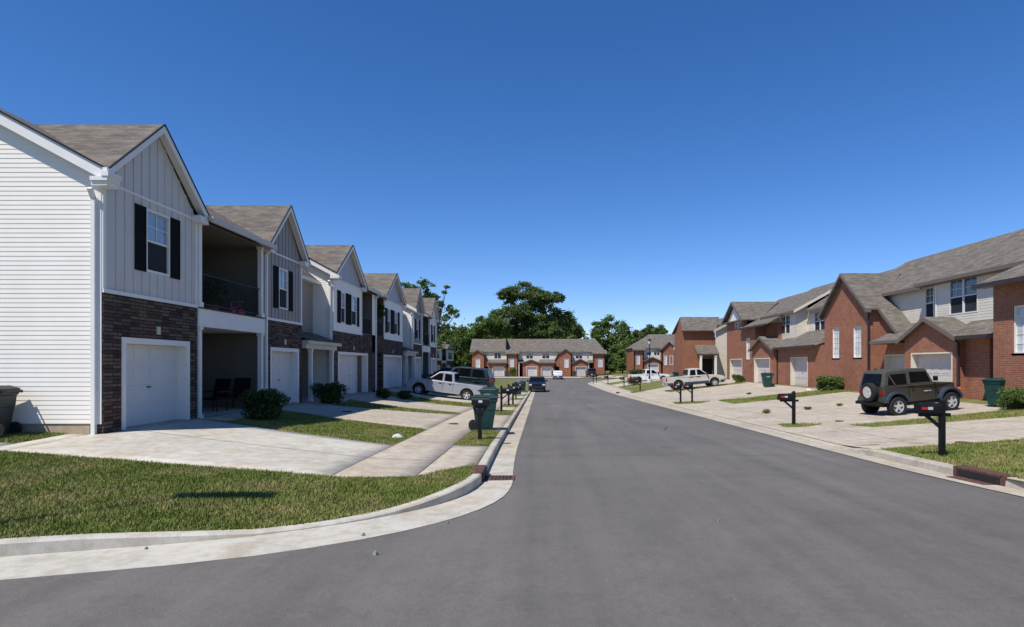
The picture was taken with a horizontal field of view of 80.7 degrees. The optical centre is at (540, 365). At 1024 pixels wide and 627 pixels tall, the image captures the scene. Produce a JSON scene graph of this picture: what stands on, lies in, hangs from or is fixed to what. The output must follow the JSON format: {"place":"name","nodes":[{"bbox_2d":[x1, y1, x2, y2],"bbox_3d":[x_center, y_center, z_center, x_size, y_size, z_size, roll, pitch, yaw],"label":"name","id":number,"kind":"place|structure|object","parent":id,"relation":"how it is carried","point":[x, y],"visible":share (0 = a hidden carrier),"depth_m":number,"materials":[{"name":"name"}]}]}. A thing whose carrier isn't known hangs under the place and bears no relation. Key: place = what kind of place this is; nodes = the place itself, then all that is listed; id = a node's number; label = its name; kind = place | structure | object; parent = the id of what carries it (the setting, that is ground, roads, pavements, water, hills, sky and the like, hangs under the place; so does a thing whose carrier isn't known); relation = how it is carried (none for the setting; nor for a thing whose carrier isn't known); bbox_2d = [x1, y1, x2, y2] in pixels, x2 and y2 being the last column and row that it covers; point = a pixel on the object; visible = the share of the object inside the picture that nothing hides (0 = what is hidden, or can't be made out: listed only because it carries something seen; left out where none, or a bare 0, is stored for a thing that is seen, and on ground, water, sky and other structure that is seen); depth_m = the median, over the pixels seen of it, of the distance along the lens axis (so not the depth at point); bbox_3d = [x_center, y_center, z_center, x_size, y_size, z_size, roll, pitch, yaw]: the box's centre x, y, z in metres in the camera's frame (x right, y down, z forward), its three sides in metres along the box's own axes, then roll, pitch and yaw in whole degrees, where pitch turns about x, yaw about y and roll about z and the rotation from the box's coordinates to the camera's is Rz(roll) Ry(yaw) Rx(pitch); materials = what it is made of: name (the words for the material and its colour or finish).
{"place":"outdoors","nodes":[
{"label":"outdoors","id":0,"kind":"place"},
{"bbox_2d":[0,433,87,450],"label":"path","id":1,"kind":"structure","parent":0,"point":[33,442],"depth_m":12.55,"materials":[{"name":"concrete"}]},
{"bbox_2d":[6,418,392,475],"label":"driveway","id":2,"kind":"structure","parent":0,"point":[140,444],"depth_m":12.42,"materials":[{"name":"concrete"}]},
{"bbox_2d":[204,411,247,420],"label":"entry path","id":3,"kind":"structure","parent":0,"point":[230,416],"depth_m":18.04,"materials":[{"name":"concrete"}]},
{"bbox_2d":[281,402,458,428],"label":"driveway","id":4,"kind":"structure","parent":0,"point":[394,417],"depth_m":22.18,"materials":[{"name":"concrete"}]},
{"bbox_2d":[342,391,471,412],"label":"driveway","id":5,"kind":"structure","parent":0,"point":[370,397],"depth_m":30.27,"materials":[{"name":"concrete"}]},
{"bbox_2d":[332,381,526,476],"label":"sidewalk","id":6,"kind":"structure","parent":0,"point":[424,449],"depth_m":13.06,"materials":[{"name":"concrete"}]},
{"bbox_2d":[388,387,470,402],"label":"driveway","id":7,"kind":"structure","parent":0,"point":[435,396],"depth_m":39.54,"materials":[{"name":"concrete"}]},
{"bbox_2d":[404,371,487,399],"bbox_3d":[-6.262,1.308,40.293,5.345,1.745,2.260,7,0,3],"label":"pickup truck","id":8,"kind":"object","parent":7,"relation":"on","point":[448,382],"visible":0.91,"depth_m":39.42,"materials":[{"name":"silver metal"}]},
{"bbox_2d":[418,445,488,474],"bbox_3d":[-1.690,1.972,12.375,0.860,0.188,4.550,0,0,0],"label":"apron","id":9,"kind":"object","parent":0,"point":[453,456],"visible":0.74,"depth_m":12.46,"materials":[{"name":"concrete"}]},
{"bbox_2d":[484,415,510,429],"bbox_3d":[-1.690,2.146,22.550,0.860,0.235,7.300,0,0,0],"label":"apron","id":10,"kind":"object","parent":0,"point":[500,421],"visible":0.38,"depth_m":22.38,"materials":[{"name":"concrete"}]},
{"bbox_2d":[0,378,1023,538],"bbox_3d":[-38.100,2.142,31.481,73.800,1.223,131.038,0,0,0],"label":"lawn","id":11,"kind":"structure","parent":0,"point":[501,382],"depth_m":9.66,"materials":[{"name":"green plant"}]},
{"bbox_2d":[0,385,22,436],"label":"wheelie bin","id":12,"kind":"object","parent":11,"relation":"on","point":[8,394],"visible":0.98,"depth_m":13.17,"materials":[{"name":"plastic"}]},
{"bbox_2d":[0,108,275,434],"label":"townhouse","id":13,"kind":"structure","parent":11,"relation":"on","point":[114,250],"depth_m":14.14,"materials":[{"name":"white plastic"}]},
{"bbox_2d":[121,337,189,429],"bbox_3d":[-10.024,0.435,15.515,0.352,2.190,2.730,0,0,0],"label":"garage door","id":14,"kind":"structure","parent":13,"relation":"in","point":[155,373],"depth_m":15.72,"materials":[{"name":"white metal"}]},
{"bbox_2d":[147,208,169,276],"bbox_3d":[-9.930,-3.145,15.545,0.100,1.590,0.970,0,0,0],"label":"window","id":15,"kind":"structure","parent":13,"relation":"in","point":[158,224],"depth_m":15.63,"materials":[{"name":"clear glass"}]},
{"bbox_2d":[202,276,227,309],"bbox_3d":[-10.509,-2.210,19.096,1.094,1.240,0.887,0,0,-22],"label":"potted plant","id":16,"kind":"object","parent":13,"relation":"on","point":[211,307],"visible":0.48,"depth_m":18.98,"materials":[{"name":"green plant"}]},
{"bbox_2d":[202,379,230,411],"bbox_3d":[-10.586,0.975,19.649,0.560,1.050,0.720,0,0,8],"label":"patio chair","id":17,"kind":"object","parent":13,"relation":"on","point":[221,389],"visible":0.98,"depth_m":19.83,"materials":[{"name":"black metal"}]},
{"bbox_2d":[228,378,250,408],"bbox_3d":[-10.460,0.975,20.849,0.560,1.050,0.720,0,0,-6],"label":"patio chair","id":18,"kind":"object","parent":13,"relation":"on","point":[241,385],"visible":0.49,"depth_m":21.07,"materials":[{"name":"black metal"}]},
{"bbox_2d":[237,387,290,420],"bbox_3d":[-8.231,1.182,17.867,1.347,1.059,1.239,0,0,-38],"label":"shrub","id":19,"kind":"object","parent":11,"relation":"on","point":[266,403],"visible":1,"depth_m":17.68,"materials":[{"name":"green plant"}]},
{"bbox_2d":[193,205,342,404],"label":"townhouse","id":20,"kind":"structure","parent":11,"relation":"on","point":[289,336],"depth_m":23.43,"materials":[{"name":"white plastic"}]},
{"bbox_2d":[279,267,287,309],"bbox_3d":[-9.930,-2.920,23.100,0.100,1.540,0.840,0,0,0],"label":"window","id":21,"kind":"structure","parent":20,"relation":"in","point":[283,274],"depth_m":23.22,"materials":[{"name":"white glass"}]},
{"bbox_2d":[270,347,298,403],"bbox_3d":[-10.024,0.435,23.210,0.352,2.190,2.580,0,0,0],"label":"garage door","id":22,"kind":"structure","parent":20,"relation":"in","point":[284,362],"depth_m":23.86,"materials":[{"name":"white metal"}]},
{"bbox_2d":[247,239,382,396],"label":"townhouse","id":23,"kind":"structure","parent":11,"relation":"on","point":[344,307],"depth_m":30.58,"materials":[{"name":"white plastic"}]},
{"bbox_2d":[341,292,345,323],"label":"window","id":24,"kind":"structure","parent":23,"relation":"in","point":[343,295],"depth_m":30.28,"materials":[{"name":"white glass"}]},
{"bbox_2d":[338,351,367,393],"bbox_3d":[-10.024,0.435,31.740,0.352,2.190,5.020,0,0,0],"label":"garage door","id":25,"kind":"structure","parent":23,"relation":"in","point":[347,361],"depth_m":32.15,"materials":[{"name":"white metal"}]},
{"bbox_2d":[352,296,356,325],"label":"window","id":26,"kind":"structure","parent":23,"relation":"in","point":[354,299],"depth_m":32.07,"materials":[{"name":"white glass"}]},
{"bbox_2d":[309,381,348,403],"bbox_3d":[-8.880,1.166,25.203,1.648,1.062,1.141,0,0,0],"label":"shrub","id":27,"kind":"object","parent":11,"relation":"on","point":[330,393],"visible":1,"depth_m":25.09,"materials":[{"name":"green plant"}]},
{"bbox_2d":[363,273,406,390],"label":"townhouse","id":28,"kind":"structure","parent":11,"relation":"on","point":[390,344],"depth_m":39.75,"materials":[{"name":"white plastic"}]},
{"bbox_2d":[383,355,401,388],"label":"garage door","id":29,"kind":"structure","parent":28,"relation":"in","point":[392,364],"depth_m":40.94,"materials":[{"name":"white metal"}]},
{"bbox_2d":[360,285,424,386],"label":"townhouse","id":30,"kind":"structure","parent":11,"relation":"on","point":[412,338],"depth_m":46.68,"materials":[{"name":"white plastic"}]},
{"bbox_2d":[400,277,459,348],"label":"tall sparse tree","id":31,"kind":"object","parent":11,"relation":"on","point":[443,332],"visible":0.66,"depth_m":91.86,"materials":[{"name":"green plant"}]},
{"bbox_2d":[422,298,438,374],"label":"townhouse","id":32,"kind":"structure","parent":11,"relation":"on","point":[429,344],"depth_m":53.89,"materials":[{"name":"white plastic"}]},
{"bbox_2d":[471,397,490,438],"bbox_3d":[-1.600,1.471,16.080,0.500,1.225,0.200,0,0,0],"label":"mailbox","id":33,"kind":"object","parent":11,"relation":"on","point":[479,403],"visible":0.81,"depth_m":16.03,"materials":[{"name":"black metal"}]},
{"bbox_2d":[468,394,497,429],"bbox_3d":[-1.821,1.484,18.948,0.934,1.098,0.734,0,0,-7],"label":"wheelie bin","id":34,"kind":"object","parent":11,"relation":"on","point":[488,418],"visible":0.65,"depth_m":18.68,"materials":[{"name":"plastic"}]},
{"bbox_2d":[498,386,512,411],"bbox_3d":[-1.660,1.624,28.300,0.720,1.330,0.200,0,0,0],"label":"mailbox","id":35,"kind":"object","parent":11,"relation":"on","point":[506,391],"visible":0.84,"depth_m":28.25,"materials":[{"name":"black metal"}]},
{"bbox_2d":[0,382,1023,626],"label":"road","id":36,"kind":"structure","parent":0,"point":[808,536],"depth_m":6.26,"materials":[{"name":"grey asphalt"}]},
{"bbox_2d":[0,451,493,556],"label":"new kerb","id":37,"kind":"structure","parent":36,"relation":"on","point":[52,544],"depth_m":6.81,"materials":[{"name":"concrete"}]},
{"bbox_2d":[0,458,514,579],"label":"new gutter","id":38,"kind":"object","parent":36,"relation":"on","point":[484,494],"visible":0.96,"depth_m":6.69,"materials":[{"name":"concrete"}]},
{"bbox_2d":[470,465,514,482],"bbox_3d":[-0.875,1.996,11.000,0.790,0.205,0.840,0,0,0],"label":"storm drain","id":39,"kind":"object","parent":38,"relation":"on","point":[481,469],"visible":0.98,"depth_m":10.96,"materials":[{"name":"metal"}]},
{"bbox_2d":[487,390,530,456],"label":"old kerb","id":40,"kind":"structure","parent":36,"relation":"on","point":[495,444],"depth_m":19.12,"materials":[{"name":"concrete"}]},
{"bbox_2d":[494,390,534,457],"bbox_3d":[-0.844,2.503,55.340,0.512,0.790,83.321,0,0,0],"label":"old gutter","id":41,"kind":"object","parent":36,"relation":"on","point":[508,447],"visible":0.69,"depth_m":19.05,"materials":[{"name":"concrete"}]},
{"bbox_2d":[527,377,547,391],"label":"parked car","id":42,"kind":"object","parent":36,"relation":"on","point":[536,383],"visible":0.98,"depth_m":64.56,"materials":[{"name":"black paint"}]},
{"bbox_2d":[588,382,1023,496],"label":"gutter","id":43,"kind":"object","parent":36,"relation":"on","point":[1013,491],"visible":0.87,"depth_m":14.08,"materials":[{"name":"concrete"}]},
{"bbox_2d":[591,383,1023,490],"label":"kerb","id":44,"kind":"structure","parent":36,"relation":"on","point":[936,466],"depth_m":13.39,"materials":[{"name":"concrete"}]},
{"bbox_2d":[946,465,1016,486],"bbox_3d":[7.820,1.979,10.752,0.560,0.190,1.120,0,0,-6],"label":"storm drain","id":45,"kind":"object","parent":44,"relation":"in","point":[993,477],"visible":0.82,"depth_m":10.71,"materials":[{"name":"metal"}]},
{"bbox_2d":[0,0,1023,339],"label":"sky","id":46,"kind":"structure","parent":0,"point":[640,163],"materials":[{"name":"blue"}]},
{"bbox_2d":[497,378,613,381],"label":"cross street","id":47,"kind":"structure","parent":0,"point":[563,379],"depth_m":106.46,"materials":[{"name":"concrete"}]},
{"bbox_2d":[494,370,712,377],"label":"lawn","id":48,"kind":"structure","parent":0,"point":[619,373],"depth_m":125.04,"materials":[{"name":"green plant"}]},
{"bbox_2d":[437,346,446,370],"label":"townhouse","id":49,"kind":"structure","parent":48,"relation":"on","point":[442,358],"depth_m":130.51,"materials":[{"name":"white plastic"}]},
{"bbox_2d":[442,342,454,367],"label":"townhouse","id":50,"kind":"structure","parent":48,"relation":"on","point":[450,356],"depth_m":143.46,"materials":[{"name":"white plastic"}]},
{"bbox_2d":[454,326,473,366],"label":"broadleaf tree","id":51,"kind":"object","parent":48,"relation":"on","point":[461,332],"visible":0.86,"depth_m":150.82,"materials":[{"name":"green plant"}]},
{"bbox_2d":[437,327,493,367],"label":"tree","id":52,"kind":"object","parent":48,"relation":"on","point":[454,346],"visible":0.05,"depth_m":152.18,"materials":[{"name":"green plant"}]},
{"bbox_2d":[467,315,491,345],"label":"broadleaf tree","id":53,"kind":"object","parent":48,"relation":"on","point":[477,320],"visible":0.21,"depth_m":154.21,"materials":[{"name":"green plant"}]},
{"bbox_2d":[472,308,512,338],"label":"broadleaf tree","id":54,"kind":"object","parent":48,"relation":"on","point":[494,322],"visible":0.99,"depth_m":149.68,"materials":[{"name":"green plant"}]},
{"bbox_2d":[470,339,519,376],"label":"brick townhouse","id":55,"kind":"structure","parent":48,"relation":"on","point":[498,357],"depth_m":124.03,"materials":[{"name":"red brick"}]},
{"bbox_2d":[494,281,568,338],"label":"oak tree","id":56,"kind":"object","parent":48,"relation":"on","point":[532,324],"visible":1,"depth_m":156.05,"materials":[{"name":"green plant"}]},
{"bbox_2d":[518,339,572,376],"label":"brick townhouse","id":57,"kind":"structure","parent":48,"relation":"on","point":[540,357],"depth_m":124.29,"materials":[{"name":"brown brick"}]},
{"bbox_2d":[550,308,582,338],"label":"broadleaf tree","id":58,"kind":"object","parent":48,"relation":"on","point":[573,327],"visible":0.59,"depth_m":160.90,"materials":[{"name":"green plant"}]},
{"bbox_2d":[571,339,606,376],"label":"brick townhouse","id":59,"kind":"structure","parent":48,"relation":"on","point":[588,353],"depth_m":124.03,"materials":[{"name":"brown brick"}]},
{"bbox_2d":[605,351,615,373],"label":"bushy tree","id":60,"kind":"object","parent":48,"relation":"on","point":[608,362],"visible":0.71,"depth_m":133.28,"materials":[{"name":"green plant"}]},
{"bbox_2d":[589,314,636,372],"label":"broadleaf tree","id":61,"kind":"object","parent":48,"relation":"on","point":[601,329],"visible":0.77,"depth_m":139.28,"materials":[{"name":"green plant"}]},
{"bbox_2d":[609,349,626,372],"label":"bushy tree","id":62,"kind":"object","parent":48,"relation":"on","point":[620,358],"visible":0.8,"depth_m":130.23,"materials":[{"name":"green plant"}]},
{"bbox_2d":[626,324,653,349],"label":"broadleaf tree","id":63,"kind":"object","parent":48,"relation":"on","point":[642,333],"visible":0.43,"depth_m":150.45,"materials":[{"name":"green plant"}]},
{"bbox_2d":[626,334,673,373],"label":"brick townhouse","id":64,"kind":"structure","parent":48,"relation":"on","point":[661,354],"depth_m":114.24,"materials":[{"name":"red brick"}]},
{"bbox_2d":[591,381,632,393],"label":"sidewalk","id":65,"kind":"structure","parent":0,"point":[611,387],"depth_m":71.87,"materials":[{"name":"concrete"}]},
{"bbox_2d":[613,379,660,386],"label":"driveway","id":66,"kind":"structure","parent":0,"point":[622,384],"depth_m":76.33,"materials":[{"name":"concrete"}]},
{"bbox_2d":[627,369,669,379],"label":"pickup truck","id":67,"kind":"object","parent":66,"relation":"on","point":[654,375],"visible":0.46,"depth_m":77.13,"materials":[{"name":"white paint"}]},
{"bbox_2d":[590,374,1023,481],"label":"lawn","id":68,"kind":"structure","parent":0,"point":[650,385],"depth_m":45.38,"materials":[{"name":"green plant"}]},
{"bbox_2d":[672,317,726,377],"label":"brick townhouse","id":69,"kind":"structure","parent":68,"relation":"on","point":[695,346],"depth_m":64.20,"materials":[{"name":"red brick"}]},
{"bbox_2d":[702,359,711,373],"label":"front door","id":70,"kind":"structure","parent":69,"relation":"in","point":[706,363],"depth_m":64.60,"materials":[{"name":"black wood"}]},
{"bbox_2d":[721,292,826,381],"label":"brick townhouse","id":71,"kind":"structure","parent":68,"relation":"on","point":[747,326],"depth_m":56.97,"materials":[{"name":"red"}]},
{"bbox_2d":[730,359,741,379],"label":"garage door","id":72,"kind":"structure","parent":71,"relation":"in","point":[735,364],"depth_m":59.29,"materials":[{"name":"beige metal"}]},
{"bbox_2d":[748,269,893,387],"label":"brick townhouse","id":73,"kind":"structure","parent":68,"relation":"on","point":[794,354],"depth_m":47.22,"materials":[{"name":"red"}]},
{"bbox_2d":[754,358,769,382],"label":"garage door","id":74,"kind":"structure","parent":73,"relation":"in","point":[761,365],"depth_m":51.94,"materials":[{"name":"beige metal"}]},
{"bbox_2d":[781,315,789,333],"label":"window","id":75,"kind":"structure","parent":73,"relation":"in","point":[785,320],"depth_m":49.40,"materials":[{"name":"clear glass"}]},
{"bbox_2d":[790,357,807,386],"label":"garage door","id":76,"kind":"structure","parent":73,"relation":"in","point":[798,365],"depth_m":44.65,"materials":[{"name":"beige metal"}]},
{"bbox_2d":[814,311,824,330],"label":"window","id":77,"kind":"structure","parent":73,"relation":"in","point":[818,324],"depth_m":45.63,"materials":[{"name":"white glass"}]},
{"bbox_2d":[815,375,844,390],"bbox_3d":[18.128,1.134,37.603,2.024,1.058,0.904,0,0,0],"label":"shrub","id":78,"kind":"object","parent":68,"relation":"on","point":[830,382],"visible":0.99,"depth_m":37.45,"materials":[{"name":"green plant"}]},
{"bbox_2d":[818,234,1003,390],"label":"brick townhouse","id":79,"kind":"structure","parent":68,"relation":"on","point":[871,319],"depth_m":35.38,"materials":[{"name":"red brick"}]},
{"bbox_2d":[832,327,838,359],"bbox_3d":[18.970,-1.385,38.575,0.140,2.070,1.070,0,0,0],"label":"window","id":80,"kind":"structure","parent":79,"relation":"in","point":[835,330],"depth_m":38.70,"materials":[{"name":"white glass"}]},
{"bbox_2d":[854,326,861,358],"bbox_3d":[18.970,-1.335,35.965,0.140,1.970,1.090,0,0,0],"label":"window","id":81,"kind":"structure","parent":79,"relation":"in","point":[857,330],"depth_m":36.09,"materials":[{"name":"white glass"}]},
{"bbox_2d":[884,354,904,368],"bbox_3d":[19.765,0.470,32.950,0.370,2.120,2.700,0,0,0],"label":"garage door","id":82,"kind":"structure","parent":79,"relation":"in","point":[893,360],"depth_m":33.74,"materials":[{"name":"beige metal"}]},
{"bbox_2d":[925,286,934,316],"bbox_3d":[20.530,-3.270,31.380,0.100,1.640,1.440,0,0,0],"label":"window","id":83,"kind":"structure","parent":79,"relation":"in","point":[929,292],"depth_m":31.73,"materials":[{"name":"clear glass"}]},
{"bbox_2d":[913,398,950,455],"bbox_3d":[8.300,1.362,12.750,0.720,1.330,0.200,0,0,0],"label":"mailbox","id":84,"kind":"object","parent":68,"relation":"on","point":[928,411],"visible":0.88,"depth_m":12.70,"materials":[{"name":"black metal"}]},
{"bbox_2d":[853,410,1022,426],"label":"grass strip","id":85,"kind":"object","parent":68,"relation":"on","point":[946,421],"depth_m":20.14,"materials":[{"name":"green plant"}]},
{"bbox_2d":[895,229,1023,408],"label":"brick townhouse","id":86,"kind":"structure","parent":68,"relation":"on","point":[968,337],"depth_m":27.32,"materials":[{"name":"red brick"}]},
{"bbox_2d":[911,352,952,381],"bbox_3d":[19.075,0.460,29.165,0.390,2.140,3.090,0,0,0],"label":"garage door","id":87,"kind":"structure","parent":86,"relation":"in","point":[940,364],"depth_m":29.14,"materials":[{"name":"beige metal"}]},
{"bbox_2d":[949,277,977,314],"bbox_3d":[20.130,-3.290,28.630,0.100,1.680,1.940,0,0,0],"label":"window","id":88,"kind":"structure","parent":86,"relation":"in","point":[962,299],"depth_m":28.59,"materials":[{"name":"clear glass"}]},
{"bbox_2d":[1012,305,1023,355],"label":"window","id":89,"kind":"structure","parent":86,"relation":"in","point":[1018,310],"depth_m":22.39,"materials":[{"name":"white glass"}]},
{"bbox_2d":[981,378,1005,404],"bbox_3d":[17.770,1.054,23.305,0.934,1.098,0.734,0,0,-15],"label":"wheelie bin","id":90,"kind":"object","parent":68,"relation":"on","point":[992,386],"visible":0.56,"depth_m":23.18,"materials":[{"name":"plastic"}]},
{"bbox_2d":[995,386,1023,408],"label":"shrub","id":91,"kind":"object","parent":68,"relation":"on","point":[1012,397],"visible":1,"depth_m":21.88,"materials":[{"name":"green plant"}]},
{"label":"grass strip","id":92,"kind":"structure","parent":68,"relation":"on","visible":0},
{"bbox_2d":[631,382,1023,426],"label":"grass","id":93,"kind":"structure","parent":92,"relation":"on","point":[999,414],"depth_m":21.24,"materials":[{"name":"green plant"}]},
{"bbox_2d":[625,379,1023,448],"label":"driveways","id":94,"kind":"structure","parent":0,"point":[825,411],"depth_m":23.20,"materials":[{"name":"concrete"}]},
{"bbox_2d":[126,389,1021,475],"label":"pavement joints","id":95,"kind":"object","parent":94,"relation":"on","point":[498,409],"visible":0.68,"depth_m":15.99,"materials":[{"name":"grey concrete"}]},
{"bbox_2d":[661,368,725,386],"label":"pickup truck","id":96,"kind":"object","parent":94,"relation":"on","point":[695,375],"visible":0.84,"depth_m":52.72,"materials":[{"name":"beige paint"}]},
{"bbox_2d":[760,373,774,386],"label":"wheelie bin","id":97,"kind":"object","parent":94,"relation":"on","point":[767,378],"visible":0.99,"depth_m":45.41,"materials":[{"name":"plastic"}]},
{"bbox_2d":[855,368,962,415],"bbox_3d":[14.457,0.984,23.732,3.785,1.780,1.720,-4,1,-11],"label":"off roader","id":98,"kind":"object","parent":94,"relation":"on","point":[895,391],"visible":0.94,"depth_m":23.11,"materials":[{"name":"paint"}]},
{"bbox_2d":[861,374,881,385],"bbox_3d":[12.880,0.566,23.425,0.111,0.449,1.000,0,0,-11],"label":"rear window","id":99,"kind":"structure","parent":98,"relation":"in","point":[875,379],"depth_m":23.38,"materials":[{"name":"black glass"}]},
{"bbox_2d":[888,373,906,384],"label":"side window","id":100,"kind":"structure","parent":98,"relation":"in","point":[898,379],"depth_m":22.93,"materials":[{"name":"black glass"}]},
{"bbox_2d":[909,371,929,382],"bbox_3d":[14.559,0.444,23.126,0.900,0.420,0.054,-4,1,-11],"label":"side window","id":101,"kind":"structure","parent":98,"relation":"in","point":[921,376],"depth_m":23.11,"materials":[{"name":"black glass"}]},
{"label":"driveway","id":102,"kind":"structure","parent":0,"visible":0},
{"bbox_2d":[427,366,495,387],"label":"suv","id":103,"kind":"object","parent":102,"relation":"on","point":[482,376],"visible":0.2,"depth_m":44.60,"materials":[{"name":"teal paint"}]},
{"bbox_3d":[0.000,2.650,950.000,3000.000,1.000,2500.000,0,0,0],"label":"ground","id":104,"kind":"structure","parent":0,"visible":0},
{"bbox_2d":[437,318,715,370],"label":"woodland","id":105,"kind":"object","parent":104,"relation":"on","point":[570,336],"depth_m":176.29,"materials":[{"name":"green plant"}]},
{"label":"grass strip","id":106,"kind":"structure","parent":0,"visible":0},
{"bbox_2d":[777,391,798,424],"bbox_3d":[8.750,1.569,21.300,0.720,1.330,0.200,0,0,0],"label":"mailbox","id":107,"kind":"object","parent":106,"relation":"on","point":[786,398],"visible":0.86,"depth_m":21.25,"materials":[{"name":"black metal"}]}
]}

